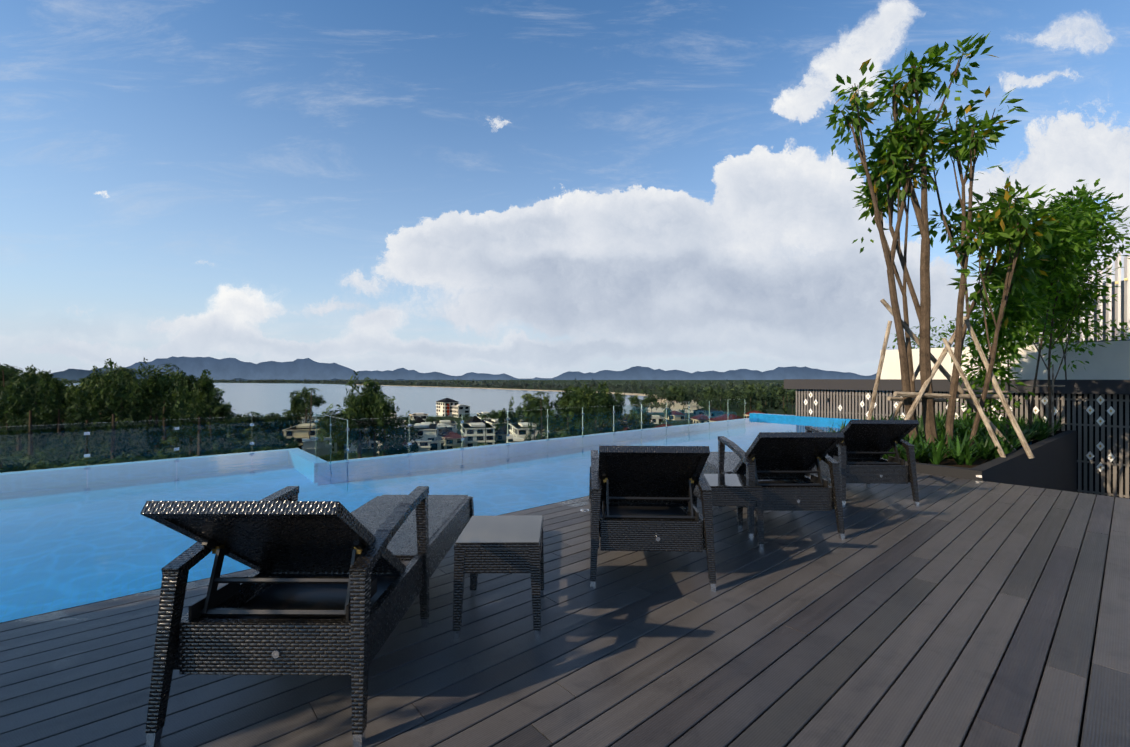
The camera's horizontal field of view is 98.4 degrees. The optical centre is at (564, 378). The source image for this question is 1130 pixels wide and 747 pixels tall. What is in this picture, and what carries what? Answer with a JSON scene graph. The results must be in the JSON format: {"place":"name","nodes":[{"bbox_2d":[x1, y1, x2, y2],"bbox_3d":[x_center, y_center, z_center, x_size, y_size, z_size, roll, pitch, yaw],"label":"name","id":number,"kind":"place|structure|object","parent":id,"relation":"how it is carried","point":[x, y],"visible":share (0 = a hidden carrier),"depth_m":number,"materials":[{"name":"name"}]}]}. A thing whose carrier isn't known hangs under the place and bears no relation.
{"place":"outdoors","nodes":[
{"label":"outdoors","id":0,"kind":"place"},
{"bbox_2d":[65,383,655,416],"bbox_3d":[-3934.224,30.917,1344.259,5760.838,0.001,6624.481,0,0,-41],"label":"bay water","id":1,"kind":"structure","parent":0,"point":[264,399],"depth_m":783.60,"materials":[{"name":"grey liquid"}]},
{"bbox_2d":[67,380,795,458],"bbox_3d":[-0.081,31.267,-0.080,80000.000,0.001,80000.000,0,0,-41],"label":"terrain ground","id":2,"kind":"structure","parent":0,"point":[769,410],"depth_m":1850.16,"materials":[{"name":"green plant"}]},
{"bbox_2d":[0,358,654,472],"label":"forest","id":3,"kind":"object","parent":2,"relation":"on","point":[29,398],"visible":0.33,"depth_m":125.34,"materials":[{"name":"green plant"}]},
{"bbox_2d":[61,378,793,410],"bbox_3d":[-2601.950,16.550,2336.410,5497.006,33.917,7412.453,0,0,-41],"label":"forest","id":4,"kind":"object","parent":2,"relation":"on","point":[735,390],"visible":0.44,"depth_m":1147.29,"materials":[{"name":"green plant"}]},
{"bbox_2d":[226,398,762,455],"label":"buildings","id":5,"kind":"structure","parent":2,"relation":"on","point":[448,406],"depth_m":219.22,"materials":[{"name":"white concrete"}]},
{"bbox_2d":[308,384,795,460],"bbox_3d":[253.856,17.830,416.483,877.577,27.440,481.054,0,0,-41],"label":"trees","id":6,"kind":"object","parent":2,"relation":"on","point":[678,394],"visible":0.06,"depth_m":393.09,"materials":[{"name":"green plant"}]},
{"bbox_2d":[51,356,876,380],"bbox_3d":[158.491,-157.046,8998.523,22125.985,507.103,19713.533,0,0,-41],"label":"distant hills","id":7,"kind":"structure","parent":0,"point":[226,369],"depth_m":9050.86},
{"bbox_2d":[356,384,701,412],"bbox_3d":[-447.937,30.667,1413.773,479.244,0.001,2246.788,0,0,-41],"label":"beach sand","id":8,"kind":"structure","parent":0,"point":[674,407],"depth_m":616.95,"materials":[{"name":"beige sand"}]},
{"bbox_2d":[0,0,1129,378],"label":"sky","id":9,"kind":"structure","parent":0,"point":[520,189],"materials":[{"name":"blue"}]},
{"bbox_2d":[749,413,1031,449],"bbox_3d":[-4.512,1.897,4.983,32.340,1.440,8.322,0,0,-37],"label":"pool basin","id":10,"kind":"object","parent":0,"point":[795,417],"visible":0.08,"depth_m":15.11,"materials":[{"name":"tile"}]},
{"bbox_2d":[0,399,745,472],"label":"glass balustrade","id":11,"kind":"object","parent":10,"relation":"on","point":[320,420],"visible":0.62,"depth_m":9.20,"materials":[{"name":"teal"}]},
{"bbox_2d":[0,418,845,622],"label":"swimming pool","id":12,"kind":"structure","parent":10,"relation":"in","point":[74,536],"depth_m":5.77,"materials":[{"name":"blue liquid"}]},
{"bbox_2d":[0,473,1129,746],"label":"roof deck boards","id":13,"kind":"object","parent":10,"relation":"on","point":[950,611],"visible":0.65,"depth_m":2.27,"materials":[{"name":"grey wood"}]},
{"bbox_2d":[140,486,473,746],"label":"sun lounger","id":14,"kind":"object","parent":13,"relation":"on","point":[331,587],"visible":0.96,"depth_m":1.78,"materials":[{"name":"black wicker"}]},
{"bbox_2d":[453,515,543,638],"bbox_3d":[-0.334,1.034,2.615,0.429,0.465,0.489,0,0,0],"label":"side table","id":15,"kind":"object","parent":13,"relation":"on","point":[498,544],"visible":1,"depth_m":2.38,"materials":[{"name":"black wicker"}]},
{"bbox_2d":[589,446,715,590],"bbox_3d":[0.569,0.833,3.904,0.750,0.869,2.118,0,0,3],"label":"sun lounger","id":16,"kind":"object","parent":13,"relation":"on","point":[640,498],"visible":1,"depth_m":2.99,"materials":[{"name":"black wicker"}]},
{"bbox_2d":[692,474,763,548],"bbox_3d":[1.263,1.034,3.857,0.429,0.465,0.489,0,0,1],"label":"side table","id":17,"kind":"object","parent":13,"relation":"on","point":[739,491],"visible":0.56,"depth_m":3.62,"materials":[{"name":"black wicker"}]},
{"bbox_2d":[702,432,844,538],"bbox_3d":[1.825,0.842,4.812,0.750,0.849,2.138,0,0,0],"label":"sun lounger","id":18,"kind":"object","parent":13,"relation":"on","point":[786,462],"visible":0.83,"depth_m":3.92,"materials":[{"name":"black wicker"}]},
{"bbox_2d":[805,420,918,505],"bbox_3d":[3.166,0.837,5.824,0.750,0.859,2.128,0,0,2],"label":"sun lounger","id":19,"kind":"object","parent":13,"relation":"on","point":[859,450],"visible":0.71,"depth_m":4.91,"materials":[{"name":"black wicker"}]},
{"bbox_2d":[784,379,1129,498],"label":"slat fence","id":20,"kind":"object","parent":13,"relation":"on","point":[1096,413],"visible":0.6,"depth_m":10.80,"materials":[{"name":"black metal"}]},
{"bbox_2d":[881,430,1076,491],"bbox_3d":[11.407,2.009,7.688,11.650,1.715,10.800,0,0,-41],"label":"planter box","id":21,"kind":"object","parent":10,"relation":"on","point":[1052,464],"visible":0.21,"depth_m":7.87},
{"bbox_2d":[817,410,1071,464],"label":"strap leaf plants","id":22,"kind":"object","parent":21,"relation":"in","point":[960,450],"visible":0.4,"depth_m":7.69,"materials":[{"name":"green plant"}]},
{"bbox_2d":[826,31,1070,449],"bbox_3d":[6.018,-2.056,7.942,2.272,6.551,3.562,0,0,-76],"label":"tree","id":23,"kind":"object","parent":21,"relation":"on","point":[995,225],"depth_m":7.74,"materials":[{"name":"green plant"}]},
{"bbox_2d":[867,299,1033,458],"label":"tree support stakes","id":24,"kind":"object","parent":21,"relation":"on","point":[971,398],"visible":0.75,"depth_m":7.70,"materials":[{"name":"brown wood"}]},
{"bbox_2d":[943,178,1129,435],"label":"tree","id":25,"kind":"object","parent":21,"relation":"on","point":[1077,247],"depth_m":8.99,"materials":[{"name":"green plant"}]},
{"bbox_2d":[1013,364,1064,435],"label":"slender tree stakes","id":26,"kind":"object","parent":21,"relation":"in","point":[1053,385],"visible":0.88,"depth_m":10.28,"materials":[{"name":"brown wood"}]},
{"bbox_2d":[880,341,1129,379],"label":"wall","id":27,"kind":"structure","parent":0,"point":[1111,361],"depth_m":11.36,"materials":[{"name":"concrete"}]},
{"bbox_2d":[888,315,1129,349],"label":"parapet shrubs","id":28,"kind":"object","parent":27,"relation":"on","point":[952,327],"visible":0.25,"depth_m":11.59,"materials":[{"name":"green plant"}]},
{"bbox_2d":[986,252,1129,344],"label":"building","id":29,"kind":"structure","parent":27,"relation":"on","point":[1119,308],"depth_m":13.23,"materials":[{"name":"white"}]}
]}

